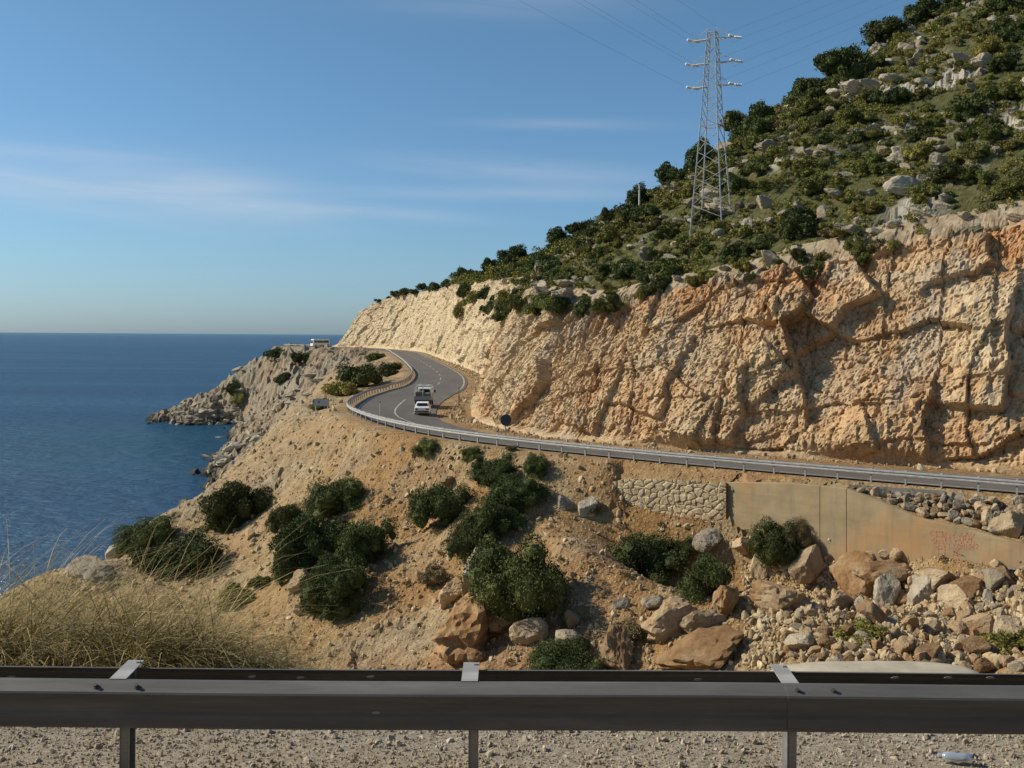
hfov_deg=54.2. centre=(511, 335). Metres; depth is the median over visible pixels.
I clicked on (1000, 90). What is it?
shrub
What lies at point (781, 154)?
cushion plant
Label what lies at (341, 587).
shrub
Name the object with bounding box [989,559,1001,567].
boulder
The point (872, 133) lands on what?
cushion plant
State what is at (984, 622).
boulder
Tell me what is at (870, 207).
shrub
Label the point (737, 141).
shrub
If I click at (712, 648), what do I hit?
boulder
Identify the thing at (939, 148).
limestone outcrop
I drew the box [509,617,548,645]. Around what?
boulder
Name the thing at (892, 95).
shrub
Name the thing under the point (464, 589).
boulder
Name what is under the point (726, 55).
power line
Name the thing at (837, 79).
shrub
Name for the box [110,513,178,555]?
shrub
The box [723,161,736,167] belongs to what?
cushion plant
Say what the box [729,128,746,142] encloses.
shrub
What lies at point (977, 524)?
boulder
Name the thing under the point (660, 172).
tree
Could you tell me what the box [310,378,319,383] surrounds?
shore rock
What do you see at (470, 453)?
shrub
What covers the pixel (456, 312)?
shrub
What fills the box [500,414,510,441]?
round sign
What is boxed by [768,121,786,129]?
cushion plant
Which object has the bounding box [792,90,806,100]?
shrub
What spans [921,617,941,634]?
boulder
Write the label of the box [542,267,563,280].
shrub
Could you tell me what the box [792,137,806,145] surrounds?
cushion plant
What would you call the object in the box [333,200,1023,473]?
cliff
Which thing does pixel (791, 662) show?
boulder
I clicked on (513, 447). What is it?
shrub
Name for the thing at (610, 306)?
shrub
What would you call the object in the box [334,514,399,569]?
shrub
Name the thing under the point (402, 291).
shrub
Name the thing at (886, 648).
boulder
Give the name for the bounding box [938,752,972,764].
plastic bottle
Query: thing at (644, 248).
limestone outcrop
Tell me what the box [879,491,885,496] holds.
boulder
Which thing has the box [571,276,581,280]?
limestone outcrop
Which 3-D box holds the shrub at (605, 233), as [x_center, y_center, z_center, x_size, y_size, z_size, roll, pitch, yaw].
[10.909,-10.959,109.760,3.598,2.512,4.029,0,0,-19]
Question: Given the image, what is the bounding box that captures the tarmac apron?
[849,485,944,497]
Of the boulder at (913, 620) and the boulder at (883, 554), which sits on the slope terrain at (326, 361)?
the boulder at (913, 620)
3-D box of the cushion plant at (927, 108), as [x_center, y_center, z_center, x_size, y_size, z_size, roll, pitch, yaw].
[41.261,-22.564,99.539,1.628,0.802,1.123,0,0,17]
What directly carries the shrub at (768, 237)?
on the hill
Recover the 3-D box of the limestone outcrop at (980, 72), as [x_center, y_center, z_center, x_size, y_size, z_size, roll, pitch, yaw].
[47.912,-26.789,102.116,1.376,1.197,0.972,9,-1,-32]
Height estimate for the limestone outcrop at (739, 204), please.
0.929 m
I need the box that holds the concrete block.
[770,661,978,672]
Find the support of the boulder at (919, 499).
on the embankment
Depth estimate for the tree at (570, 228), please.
207.87 m
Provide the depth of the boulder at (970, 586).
52.14 m
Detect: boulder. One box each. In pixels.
[64,555,109,579]
[105,544,122,559]
[245,527,255,539]
[286,568,309,592]
[291,601,323,615]
[433,593,489,663]
[438,581,461,608]
[441,476,453,485]
[461,546,480,596]
[462,646,486,662]
[468,459,478,479]
[488,614,511,633]
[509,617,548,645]
[555,629,581,644]
[558,494,573,510]
[564,609,579,628]
[578,496,598,516]
[599,624,633,669]
[610,597,629,609]
[641,595,664,608]
[641,596,699,642]
[655,624,744,670]
[678,609,726,633]
[692,526,722,553]
[711,585,739,616]
[732,537,751,554]
[748,579,805,611]
[749,552,769,579]
[782,630,794,638]
[783,644,792,653]
[784,633,814,649]
[788,544,825,583]
[788,651,797,657]
[788,660,798,664]
[790,623,803,630]
[796,608,804,615]
[801,596,809,605]
[803,619,816,627]
[803,627,812,633]
[805,609,818,616]
[805,654,816,662]
[807,645,821,654]
[815,652,826,660]
[817,600,826,607]
[817,626,830,634]
[817,634,836,646]
[819,613,825,620]
[827,590,853,610]
[827,654,843,660]
[829,550,874,596]
[831,643,843,651]
[833,610,849,620]
[842,622,854,635]
[843,641,859,651]
[843,653,855,660]
[846,612,856,618]
[852,559,910,584]
[852,595,864,611]
[855,612,868,622]
[855,630,868,643]
[855,651,863,657]
[856,487,865,492]
[856,599,888,623]
[862,644,873,652]
[864,655,874,660]
[869,486,879,496]
[870,640,882,649]
[873,573,900,607]
[878,550,888,558]
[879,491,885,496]
[880,631,895,640]
[881,606,890,614]
[881,646,894,652]
[886,498,897,503]
[888,617,896,625]
[889,548,902,560]
[889,653,899,660]
[890,626,901,637]
[893,635,915,653]
[895,492,903,496]
[895,591,906,605]
[896,607,905,613]
[900,494,909,501]
[900,502,915,510]
[901,561,909,568]
[901,615,919,631]
[907,575,935,606]
[907,637,916,650]
[908,611,918,616]
[912,628,919,636]
[914,496,923,502]
[914,643,943,660]
[915,507,929,517]
[915,568,957,591]
[915,651,925,660]
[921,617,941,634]
[922,503,928,511]
[923,610,937,618]
[929,658,942,662]
[930,505,940,516]
[930,593,937,601]
[932,497,939,504]
[933,636,943,643]
[937,502,942,510]
[937,512,947,516]
[937,584,974,609]
[937,651,946,661]
[939,492,947,503]
[942,505,948,511]
[943,607,955,616]
[944,643,950,653]
[947,491,955,498]
[947,498,954,504]
[947,613,994,635]
[947,620,966,634]
[948,510,959,521]
[948,574,982,597]
[948,650,966,661]
[951,641,962,650]
[953,499,965,509]
[953,516,960,523]
[954,493,965,501]
[956,610,973,619]
[957,634,965,641]
[958,660,972,668]
[961,517,972,525]
[961,635,991,653]
[962,602,974,610]
[963,495,969,503]
[964,503,970,509]
[966,509,975,515]
[968,498,977,504]
[968,654,978,664]
[970,629,977,635]
[972,514,979,518]
[973,493,987,503]
[973,519,981,527]
[973,566,983,580]
[973,657,995,672]
[974,501,985,511]
[974,602,984,612]
[980,506,991,511]
[981,509,994,525]
[982,567,1004,588]
[982,589,993,605]
[984,496,997,503]
[987,526,996,532]
[988,511,1023,537]
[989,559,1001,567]
[990,603,1002,609]
[991,503,999,511]
[993,511,1004,516]
[993,615,1023,648]
[995,592,1006,601]
[996,565,1013,585]
[996,609,1006,616]
[997,502,1003,508]
[1001,495,1014,506]
[1001,655,1014,667]
[1004,507,1013,512]
[1006,588,1013,597]
[1007,660,1023,671]
[1008,567,1020,570]
[1010,584,1023,591]
[1011,647,1023,656]
[1012,495,1023,505]
[1014,591,1022,597]
[1016,657,1023,662]
[1017,503,1023,511]
[1018,572,1023,580]
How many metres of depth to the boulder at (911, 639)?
44.19 m
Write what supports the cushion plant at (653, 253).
on the hill
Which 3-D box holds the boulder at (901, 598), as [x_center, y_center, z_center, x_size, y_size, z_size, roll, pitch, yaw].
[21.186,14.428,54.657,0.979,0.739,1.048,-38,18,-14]
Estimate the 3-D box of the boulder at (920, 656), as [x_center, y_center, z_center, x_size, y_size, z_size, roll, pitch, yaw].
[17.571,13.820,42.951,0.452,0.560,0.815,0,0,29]
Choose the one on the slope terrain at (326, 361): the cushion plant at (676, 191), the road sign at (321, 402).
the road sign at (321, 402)
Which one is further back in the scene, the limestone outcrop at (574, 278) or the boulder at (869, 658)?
the limestone outcrop at (574, 278)
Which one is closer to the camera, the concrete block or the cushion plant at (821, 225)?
the concrete block
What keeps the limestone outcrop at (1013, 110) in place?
on the hill
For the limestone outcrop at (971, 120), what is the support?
on the hill
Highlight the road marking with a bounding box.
[350,347,1018,491]
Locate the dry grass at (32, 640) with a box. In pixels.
[0,505,424,744]
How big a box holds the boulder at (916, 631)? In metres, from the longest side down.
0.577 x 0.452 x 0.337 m
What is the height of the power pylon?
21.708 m
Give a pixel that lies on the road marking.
(600, 450)
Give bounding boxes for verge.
[0,727,1023,767]
[422,353,1020,475]
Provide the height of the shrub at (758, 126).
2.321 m
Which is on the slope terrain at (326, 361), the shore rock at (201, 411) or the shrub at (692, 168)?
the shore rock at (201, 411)
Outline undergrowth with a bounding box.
[448,0,1023,299]
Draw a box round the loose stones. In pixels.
[1,398,1023,673]
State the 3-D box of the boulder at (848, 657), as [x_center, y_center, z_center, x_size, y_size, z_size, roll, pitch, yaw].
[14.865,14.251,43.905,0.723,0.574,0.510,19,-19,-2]
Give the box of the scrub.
[443,0,1023,288]
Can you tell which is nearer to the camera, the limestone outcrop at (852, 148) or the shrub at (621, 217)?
the limestone outcrop at (852, 148)
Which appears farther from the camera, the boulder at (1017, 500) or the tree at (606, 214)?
the tree at (606, 214)
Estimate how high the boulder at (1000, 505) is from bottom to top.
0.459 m
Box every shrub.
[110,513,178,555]
[122,525,228,581]
[197,479,276,534]
[215,582,256,610]
[223,379,240,393]
[229,391,247,402]
[245,575,270,589]
[263,347,284,359]
[264,501,304,533]
[267,511,352,571]
[268,551,301,586]
[272,372,290,382]
[290,351,309,362]
[298,547,373,623]
[299,473,365,521]
[306,404,330,410]
[320,379,361,395]
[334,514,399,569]
[335,363,383,386]
[364,352,386,361]
[377,362,403,376]
[394,288,408,295]
[405,481,477,528]
[406,288,418,294]
[410,437,439,456]
[417,562,449,587]
[428,282,440,290]
[440,279,449,286]
[440,517,507,563]
[452,305,463,319]
[456,285,465,298]
[457,525,578,632]
[458,279,469,293]
[458,290,475,305]
[458,445,483,462]
[459,496,530,541]
[460,287,471,295]
[465,451,519,487]
[475,285,489,299]
[479,304,486,315]
[482,472,550,507]
[486,295,494,314]
[490,312,509,321]
[492,288,509,305]
[494,299,505,312]
[502,307,512,318]
[504,296,517,311]
[505,445,518,450]
[506,287,516,299]
[507,299,525,312]
[510,259,528,273]
[511,287,526,298]
[511,298,524,306]
[513,276,529,285]
[516,265,533,271]
[519,290,550,314]
[519,634,606,669]
[522,451,548,477]
[523,264,533,273]
[525,257,534,265]
[528,303,541,315]
[529,251,544,257]
[531,249,555,262]
[536,256,561,271]
[537,297,561,314]
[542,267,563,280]
[549,271,575,285]
[549,296,572,313]
[554,245,568,253]
[557,265,579,275]
[564,235,582,245]
[569,237,593,248]
[572,229,581,236]
[572,300,591,316]
[578,295,591,309]
[579,227,598,236]
[585,244,609,257]
[587,222,598,228]
[589,503,601,514]
[590,297,605,313]
[592,225,628,243]
[593,215,601,225]
[596,262,619,275]
[601,290,622,309]
[605,291,618,299]
[605,303,618,313]
[606,528,691,586]
[608,218,629,230]
[611,259,653,278]
[611,617,648,644]
[613,213,630,223]
[614,203,645,220]
[629,204,658,219]
[631,268,656,281]
[635,287,646,300]
[637,281,657,294]
[642,186,660,203]
[650,255,689,275]
[651,276,671,287]
[655,224,682,238]
[655,283,665,292]
[662,274,671,282]
[665,179,683,185]
[666,166,681,178]
[667,535,695,560]
[673,552,736,605]
[674,168,689,180]
[684,275,704,286]
[688,165,702,172]
[691,265,715,279]
[692,206,717,219]
[697,160,725,179]
[713,176,741,190]
[718,146,742,162]
[718,239,743,258]
[725,174,754,194]
[726,135,753,149]
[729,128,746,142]
[731,134,748,140]
[738,238,768,256]
[742,134,765,149]
[742,161,769,173]
[744,271,757,281]
[745,515,802,569]
[748,117,772,134]
[749,156,774,164]
[755,233,776,242]
[761,115,778,123]
[764,144,789,158]
[767,103,787,112]
[777,210,820,239]
[779,206,816,220]
[781,91,796,105]
[781,104,809,120]
[782,515,813,548]
[791,248,806,262]
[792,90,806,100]
[794,178,825,194]
[798,86,828,100]
[798,265,818,279]
[801,94,833,112]
[806,110,834,127]
[810,129,842,144]
[810,259,823,269]
[827,70,859,88]
[833,616,889,647]
[836,106,880,125]
[842,237,855,249]
[844,130,869,141]
[845,237,863,254]
[846,199,884,213]
[851,87,873,105]
[856,252,871,266]
[859,238,885,253]
[864,51,889,69]
[868,87,910,103]
[870,159,898,174]
[887,238,900,251]
[899,140,933,159]
[904,16,930,27]
[904,182,942,197]
[905,126,939,138]
[928,160,982,182]
[937,0,961,10]
[942,0,960,2]
[942,89,991,116]
[950,109,980,121]
[957,141,989,158]
[959,115,1014,134]
[960,168,993,185]
[972,35,1002,55]
[974,121,1013,140]
[979,626,1023,654]
[981,0,1012,12]
[981,79,1023,101]
[984,49,1022,72]
[985,175,1023,195]
[986,12,1014,35]
[992,41,1017,51]
[994,27,1023,41]
[1004,17,1023,33]
[1017,35,1023,45]
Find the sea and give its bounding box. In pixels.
[0,332,343,596]
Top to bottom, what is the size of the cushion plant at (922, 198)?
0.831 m
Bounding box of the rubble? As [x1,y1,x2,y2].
[741,561,1023,670]
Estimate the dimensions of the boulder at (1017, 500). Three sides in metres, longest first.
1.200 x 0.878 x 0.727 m
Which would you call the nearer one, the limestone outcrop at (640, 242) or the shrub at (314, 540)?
the shrub at (314, 540)
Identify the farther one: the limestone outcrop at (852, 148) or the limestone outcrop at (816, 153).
the limestone outcrop at (816, 153)
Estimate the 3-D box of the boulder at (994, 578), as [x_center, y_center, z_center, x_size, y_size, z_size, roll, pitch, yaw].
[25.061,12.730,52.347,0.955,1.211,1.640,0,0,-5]
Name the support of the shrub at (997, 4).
on the hill
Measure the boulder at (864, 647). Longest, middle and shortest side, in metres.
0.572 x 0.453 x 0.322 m
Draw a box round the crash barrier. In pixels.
[0,660,1023,767]
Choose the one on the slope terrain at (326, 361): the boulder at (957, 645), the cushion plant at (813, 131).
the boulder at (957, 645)
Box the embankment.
[619,459,1023,542]
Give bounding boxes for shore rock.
[185,415,196,418]
[198,408,207,413]
[213,454,231,462]
[215,458,228,465]
[222,442,240,451]
[223,411,230,417]
[229,418,238,423]
[232,366,243,371]
[232,411,242,415]
[242,437,250,442]
[249,435,263,441]
[284,393,295,397]
[302,392,312,396]
[303,373,316,377]
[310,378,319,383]
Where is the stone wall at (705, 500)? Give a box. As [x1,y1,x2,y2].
[613,478,726,523]
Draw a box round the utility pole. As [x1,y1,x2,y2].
[636,184,641,205]
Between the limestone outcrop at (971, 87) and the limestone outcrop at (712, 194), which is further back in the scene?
the limestone outcrop at (712, 194)
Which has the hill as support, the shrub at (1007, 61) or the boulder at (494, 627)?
the shrub at (1007, 61)
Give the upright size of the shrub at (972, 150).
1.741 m
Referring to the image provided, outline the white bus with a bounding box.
[310,339,329,346]
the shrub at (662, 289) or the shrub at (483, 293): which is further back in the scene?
the shrub at (483, 293)
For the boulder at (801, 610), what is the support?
on the slope terrain at (326, 361)
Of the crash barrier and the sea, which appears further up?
the sea
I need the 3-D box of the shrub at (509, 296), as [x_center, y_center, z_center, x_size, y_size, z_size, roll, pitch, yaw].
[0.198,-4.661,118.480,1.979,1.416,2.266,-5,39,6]
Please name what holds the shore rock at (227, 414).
on the slope terrain at (326, 361)
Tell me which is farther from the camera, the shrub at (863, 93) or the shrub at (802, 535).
the shrub at (863, 93)
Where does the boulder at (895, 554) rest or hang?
on the boulder at (870, 572)
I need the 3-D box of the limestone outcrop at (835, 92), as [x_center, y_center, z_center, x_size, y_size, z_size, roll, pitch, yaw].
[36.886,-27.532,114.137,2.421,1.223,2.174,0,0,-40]
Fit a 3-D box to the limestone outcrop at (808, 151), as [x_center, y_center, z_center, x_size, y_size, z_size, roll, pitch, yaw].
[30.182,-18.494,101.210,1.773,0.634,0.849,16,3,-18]
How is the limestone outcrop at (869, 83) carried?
on the hill
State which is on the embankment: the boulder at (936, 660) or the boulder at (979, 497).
the boulder at (979, 497)
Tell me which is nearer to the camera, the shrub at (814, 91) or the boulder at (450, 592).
the boulder at (450, 592)
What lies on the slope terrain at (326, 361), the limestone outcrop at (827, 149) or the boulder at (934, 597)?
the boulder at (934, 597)
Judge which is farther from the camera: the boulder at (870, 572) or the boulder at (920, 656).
the boulder at (870, 572)
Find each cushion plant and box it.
[532,275,542,280]
[574,248,592,255]
[575,269,590,277]
[594,275,606,280]
[600,282,614,290]
[607,238,621,248]
[643,220,661,229]
[647,248,664,256]
[650,216,662,221]
[660,201,680,207]
[667,222,682,227]
[669,190,680,197]
[672,188,692,198]
[685,242,698,246]
[688,185,701,193]
[697,230,709,238]
[698,243,717,253]
[710,220,733,230]
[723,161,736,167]
[723,171,735,178]
[728,224,755,235]
[732,257,751,270]
[735,162,744,167]
[737,169,749,175]
[739,208,749,212]
[753,221,776,232]
[757,179,772,190]
[767,135,778,140]
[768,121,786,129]
[772,259,786,264]
[775,153,786,156]
[776,158,796,166]
[780,140,791,146]
[790,161,812,169]
[791,166,814,177]
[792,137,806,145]
[794,100,802,108]
[796,124,808,133]
[798,138,810,145]
[802,155,816,161]
[806,173,824,179]
[808,127,826,135]
[814,251,828,259]
[817,227,835,236]
[818,222,834,228]
[824,100,841,108]
[828,175,848,184]
[828,184,845,190]
[829,227,848,237]
[836,125,853,131]
[836,151,857,158]
[848,161,873,173]
[864,129,889,137]
[864,140,877,145]
[865,152,885,163]
[867,240,882,249]
[870,67,885,78]
[877,150,891,157]
[884,176,893,180]
[892,114,916,122]
[896,170,916,176]
[909,87,930,97]
[910,194,929,203]
[919,61,936,71]
[919,105,933,112]
[920,119,940,127]
[924,47,935,53]
[926,139,938,147]
[932,114,943,121]
[933,75,942,80]
[946,191,955,196]
[947,58,967,67]
[948,23,964,33]
[948,155,962,163]
[951,66,964,72]
[952,38,962,43]
[953,129,976,140]
[956,78,970,85]
[965,24,982,31]
[971,10,988,19]
[974,114,985,121]
[986,74,995,79]
[995,139,1021,148]
[1014,110,1023,118]
[1015,66,1023,70]
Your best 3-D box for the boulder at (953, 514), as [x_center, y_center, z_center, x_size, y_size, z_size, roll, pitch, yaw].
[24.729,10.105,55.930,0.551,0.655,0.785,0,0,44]
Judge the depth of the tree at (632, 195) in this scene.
120.13 m
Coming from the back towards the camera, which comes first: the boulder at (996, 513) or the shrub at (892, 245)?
the shrub at (892, 245)
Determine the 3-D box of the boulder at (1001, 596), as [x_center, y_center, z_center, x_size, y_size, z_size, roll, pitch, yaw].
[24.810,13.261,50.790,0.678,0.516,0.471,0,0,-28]
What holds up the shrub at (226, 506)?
on the slope terrain at (326, 361)
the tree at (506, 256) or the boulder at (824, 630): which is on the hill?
the tree at (506, 256)
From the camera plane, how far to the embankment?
64.40 m
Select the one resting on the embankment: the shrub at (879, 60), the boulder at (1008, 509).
the boulder at (1008, 509)
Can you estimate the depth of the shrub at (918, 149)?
89.33 m
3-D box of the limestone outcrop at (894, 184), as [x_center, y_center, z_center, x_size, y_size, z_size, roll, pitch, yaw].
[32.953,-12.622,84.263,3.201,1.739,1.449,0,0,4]
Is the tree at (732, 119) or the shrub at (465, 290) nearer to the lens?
the tree at (732, 119)
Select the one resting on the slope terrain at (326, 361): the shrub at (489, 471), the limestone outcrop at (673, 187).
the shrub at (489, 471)
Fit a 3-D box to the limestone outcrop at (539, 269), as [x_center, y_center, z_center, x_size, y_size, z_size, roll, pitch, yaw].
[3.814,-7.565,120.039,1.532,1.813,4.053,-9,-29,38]
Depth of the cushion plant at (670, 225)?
102.71 m
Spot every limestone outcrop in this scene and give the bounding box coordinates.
[529,280,539,287]
[533,286,548,293]
[534,260,544,273]
[537,280,549,289]
[550,288,576,299]
[554,279,576,286]
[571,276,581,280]
[584,288,596,292]
[638,240,646,244]
[639,249,651,260]
[640,246,648,251]
[663,254,678,258]
[668,185,678,190]
[672,217,683,221]
[672,275,681,280]
[681,198,700,207]
[683,215,690,223]
[687,218,695,224]
[699,188,721,200]
[705,202,734,215]
[712,228,724,237]
[715,141,731,150]
[719,265,730,270]
[735,201,743,208]
[740,217,755,227]
[745,202,754,208]
[754,139,779,152]
[756,195,772,209]
[761,250,779,264]
[764,217,774,223]
[777,135,787,141]
[791,245,801,250]
[793,201,803,208]
[803,149,813,154]
[813,150,823,156]
[816,205,831,219]
[817,144,837,152]
[824,188,843,198]
[825,88,843,97]
[825,106,835,113]
[832,223,846,228]
[838,79,861,93]
[839,171,854,177]
[841,224,862,232]
[843,93,853,98]
[848,145,856,150]
[849,127,859,132]
[850,216,864,223]
[858,77,880,90]
[863,189,875,195]
[866,228,883,234]
[867,123,879,130]
[868,42,890,55]
[876,145,888,152]
[878,73,902,82]
[883,175,921,194]
[884,150,909,166]
[885,58,894,64]
[885,220,900,227]
[891,146,905,152]
[894,131,905,137]
[897,42,907,51]
[900,163,911,169]
[903,44,916,50]
[906,59,914,66]
[907,25,917,31]
[909,207,931,216]
[912,51,922,59]
[914,36,927,42]
[914,77,934,84]
[915,39,925,46]
[916,47,923,51]
[916,174,928,182]
[926,68,936,75]
[926,137,942,144]
[929,152,948,162]
[930,162,943,171]
[931,199,953,209]
[933,145,949,152]
[938,192,954,202]
[946,120,957,127]
[951,12,958,18]
[951,51,970,61]
[957,211,971,219]
[965,83,977,91]
[967,118,976,122]
[970,52,991,67]
[975,67,985,77]
[984,197,992,202]
[987,17,997,22]
[990,146,1001,153]
[1005,213,1023,221]
[1007,106,1018,116]
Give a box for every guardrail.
[284,344,324,346]
[347,349,1023,494]
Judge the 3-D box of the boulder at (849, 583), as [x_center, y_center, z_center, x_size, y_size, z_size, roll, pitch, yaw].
[20.029,14.123,57.964,2.436,3.288,3.454,8,-20,-17]
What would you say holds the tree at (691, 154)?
on the hill
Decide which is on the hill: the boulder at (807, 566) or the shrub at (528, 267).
the shrub at (528, 267)
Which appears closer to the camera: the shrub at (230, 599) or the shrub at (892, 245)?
the shrub at (230, 599)
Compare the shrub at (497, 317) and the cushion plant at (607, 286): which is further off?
the shrub at (497, 317)
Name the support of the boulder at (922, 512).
on the embankment
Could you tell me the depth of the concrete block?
8.77 m
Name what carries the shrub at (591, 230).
on the hill
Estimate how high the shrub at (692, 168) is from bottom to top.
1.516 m
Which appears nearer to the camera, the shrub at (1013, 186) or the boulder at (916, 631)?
the boulder at (916, 631)
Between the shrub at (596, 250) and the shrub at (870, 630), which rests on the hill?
the shrub at (596, 250)
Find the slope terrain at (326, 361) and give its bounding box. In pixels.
[0,343,1023,673]
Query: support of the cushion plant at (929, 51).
on the hill
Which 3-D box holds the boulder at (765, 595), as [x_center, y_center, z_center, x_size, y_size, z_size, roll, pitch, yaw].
[13.302,13.599,50.908,1.583,2.244,3.466,0,0,-22]
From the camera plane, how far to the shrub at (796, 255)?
82.29 m
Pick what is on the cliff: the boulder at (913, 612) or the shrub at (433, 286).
the shrub at (433, 286)
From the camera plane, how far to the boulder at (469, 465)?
74.11 m
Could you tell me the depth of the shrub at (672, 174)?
125.86 m
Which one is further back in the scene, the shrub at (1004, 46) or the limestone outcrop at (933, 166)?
the shrub at (1004, 46)
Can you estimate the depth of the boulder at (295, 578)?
69.33 m
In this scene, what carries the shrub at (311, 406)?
on the slope terrain at (326, 361)
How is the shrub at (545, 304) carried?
on the cliff
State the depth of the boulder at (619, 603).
54.05 m
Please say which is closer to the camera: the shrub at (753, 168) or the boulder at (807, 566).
the boulder at (807, 566)
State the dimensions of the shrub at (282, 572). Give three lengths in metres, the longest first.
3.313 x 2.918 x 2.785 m
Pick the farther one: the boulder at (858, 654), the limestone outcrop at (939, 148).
the limestone outcrop at (939, 148)
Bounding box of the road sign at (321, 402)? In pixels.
[314,398,328,415]
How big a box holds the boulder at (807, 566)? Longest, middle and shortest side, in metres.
2.549 x 2.020 x 1.850 m
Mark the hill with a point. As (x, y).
(966, 197)
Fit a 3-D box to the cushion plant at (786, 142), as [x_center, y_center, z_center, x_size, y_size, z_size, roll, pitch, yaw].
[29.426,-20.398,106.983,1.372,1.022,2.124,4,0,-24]
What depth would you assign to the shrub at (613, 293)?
92.66 m
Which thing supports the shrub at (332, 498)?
on the slope terrain at (326, 361)
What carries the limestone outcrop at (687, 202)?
on the hill
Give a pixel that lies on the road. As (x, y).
(451, 381)
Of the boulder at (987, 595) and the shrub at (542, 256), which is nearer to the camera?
the boulder at (987, 595)
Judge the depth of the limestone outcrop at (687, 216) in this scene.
102.30 m
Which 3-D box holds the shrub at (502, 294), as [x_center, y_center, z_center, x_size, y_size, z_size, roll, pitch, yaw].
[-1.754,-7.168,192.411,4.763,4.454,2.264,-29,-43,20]
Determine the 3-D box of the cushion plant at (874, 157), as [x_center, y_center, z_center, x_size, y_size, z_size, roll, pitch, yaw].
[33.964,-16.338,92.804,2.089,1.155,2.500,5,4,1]
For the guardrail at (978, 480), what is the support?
on the slope terrain at (326, 361)
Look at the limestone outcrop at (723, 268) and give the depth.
86.71 m
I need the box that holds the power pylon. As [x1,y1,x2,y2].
[685,27,742,242]
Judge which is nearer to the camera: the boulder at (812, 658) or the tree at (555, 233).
the boulder at (812, 658)
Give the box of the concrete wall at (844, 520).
[727,482,1023,567]
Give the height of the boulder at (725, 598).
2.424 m
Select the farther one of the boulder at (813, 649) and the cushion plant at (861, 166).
the cushion plant at (861, 166)
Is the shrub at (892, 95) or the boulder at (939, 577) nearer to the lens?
the boulder at (939, 577)
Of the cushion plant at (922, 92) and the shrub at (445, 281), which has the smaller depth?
the cushion plant at (922, 92)
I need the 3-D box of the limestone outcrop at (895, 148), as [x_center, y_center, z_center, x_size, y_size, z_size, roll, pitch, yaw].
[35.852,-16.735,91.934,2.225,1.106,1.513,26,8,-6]
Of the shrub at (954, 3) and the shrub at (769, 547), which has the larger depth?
the shrub at (954, 3)
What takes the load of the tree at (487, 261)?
on the hill
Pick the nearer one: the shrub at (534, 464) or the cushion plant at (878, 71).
the shrub at (534, 464)
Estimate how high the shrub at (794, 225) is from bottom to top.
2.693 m
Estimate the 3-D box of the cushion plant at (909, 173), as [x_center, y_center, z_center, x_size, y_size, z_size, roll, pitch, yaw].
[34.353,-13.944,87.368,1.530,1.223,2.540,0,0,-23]
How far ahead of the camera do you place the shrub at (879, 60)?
116.35 m
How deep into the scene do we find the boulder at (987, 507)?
55.88 m
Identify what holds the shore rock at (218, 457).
on the slope terrain at (326, 361)
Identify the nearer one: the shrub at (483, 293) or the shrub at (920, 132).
the shrub at (920, 132)
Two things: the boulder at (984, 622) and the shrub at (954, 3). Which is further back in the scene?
the shrub at (954, 3)
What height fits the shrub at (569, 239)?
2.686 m
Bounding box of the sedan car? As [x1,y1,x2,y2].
[414,401,431,414]
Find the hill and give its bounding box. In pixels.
[409,0,1023,306]
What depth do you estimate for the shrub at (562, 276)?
104.56 m
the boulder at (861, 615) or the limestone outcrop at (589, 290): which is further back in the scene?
the limestone outcrop at (589, 290)
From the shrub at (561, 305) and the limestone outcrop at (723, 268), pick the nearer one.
the limestone outcrop at (723, 268)
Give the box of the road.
[312,346,1023,492]
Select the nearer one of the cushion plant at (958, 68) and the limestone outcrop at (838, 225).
the limestone outcrop at (838, 225)
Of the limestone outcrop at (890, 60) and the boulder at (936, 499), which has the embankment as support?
the boulder at (936, 499)
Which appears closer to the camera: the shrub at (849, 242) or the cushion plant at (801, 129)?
the shrub at (849, 242)
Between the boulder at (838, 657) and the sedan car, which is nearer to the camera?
the boulder at (838, 657)
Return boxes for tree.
[415,283,426,290]
[450,266,473,278]
[481,257,496,269]
[496,243,528,263]
[545,226,570,244]
[564,217,594,234]
[599,207,615,221]
[625,181,649,205]
[654,161,676,183]
[683,134,714,169]
[719,109,747,136]
[739,99,777,129]
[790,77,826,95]
[813,42,872,79]
[859,14,911,46]
[901,0,942,21]
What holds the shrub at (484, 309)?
on the cliff
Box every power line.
[523,2,903,92]
[574,0,860,67]
[584,0,940,89]
[638,1,891,66]
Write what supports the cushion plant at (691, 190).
on the hill
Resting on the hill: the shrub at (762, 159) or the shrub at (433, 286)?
the shrub at (762, 159)
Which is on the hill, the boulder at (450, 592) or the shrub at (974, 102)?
the shrub at (974, 102)
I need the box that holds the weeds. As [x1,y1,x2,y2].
[96,396,973,666]
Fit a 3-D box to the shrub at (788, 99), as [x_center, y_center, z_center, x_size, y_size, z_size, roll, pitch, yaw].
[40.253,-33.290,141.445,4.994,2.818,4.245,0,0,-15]
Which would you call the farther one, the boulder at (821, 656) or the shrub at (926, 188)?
the shrub at (926, 188)
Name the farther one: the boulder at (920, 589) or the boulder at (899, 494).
the boulder at (899, 494)
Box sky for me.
[0,0,942,334]
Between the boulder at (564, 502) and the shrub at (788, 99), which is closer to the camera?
the boulder at (564, 502)
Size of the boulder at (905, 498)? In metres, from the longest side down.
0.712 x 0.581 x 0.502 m
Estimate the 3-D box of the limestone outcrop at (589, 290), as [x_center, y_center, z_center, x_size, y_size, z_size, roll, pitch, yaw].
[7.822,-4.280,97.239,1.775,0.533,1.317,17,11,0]
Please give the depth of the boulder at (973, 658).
42.86 m
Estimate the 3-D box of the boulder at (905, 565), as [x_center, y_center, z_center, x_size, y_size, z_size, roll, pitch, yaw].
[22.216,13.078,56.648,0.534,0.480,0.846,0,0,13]
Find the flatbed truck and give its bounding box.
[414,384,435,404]

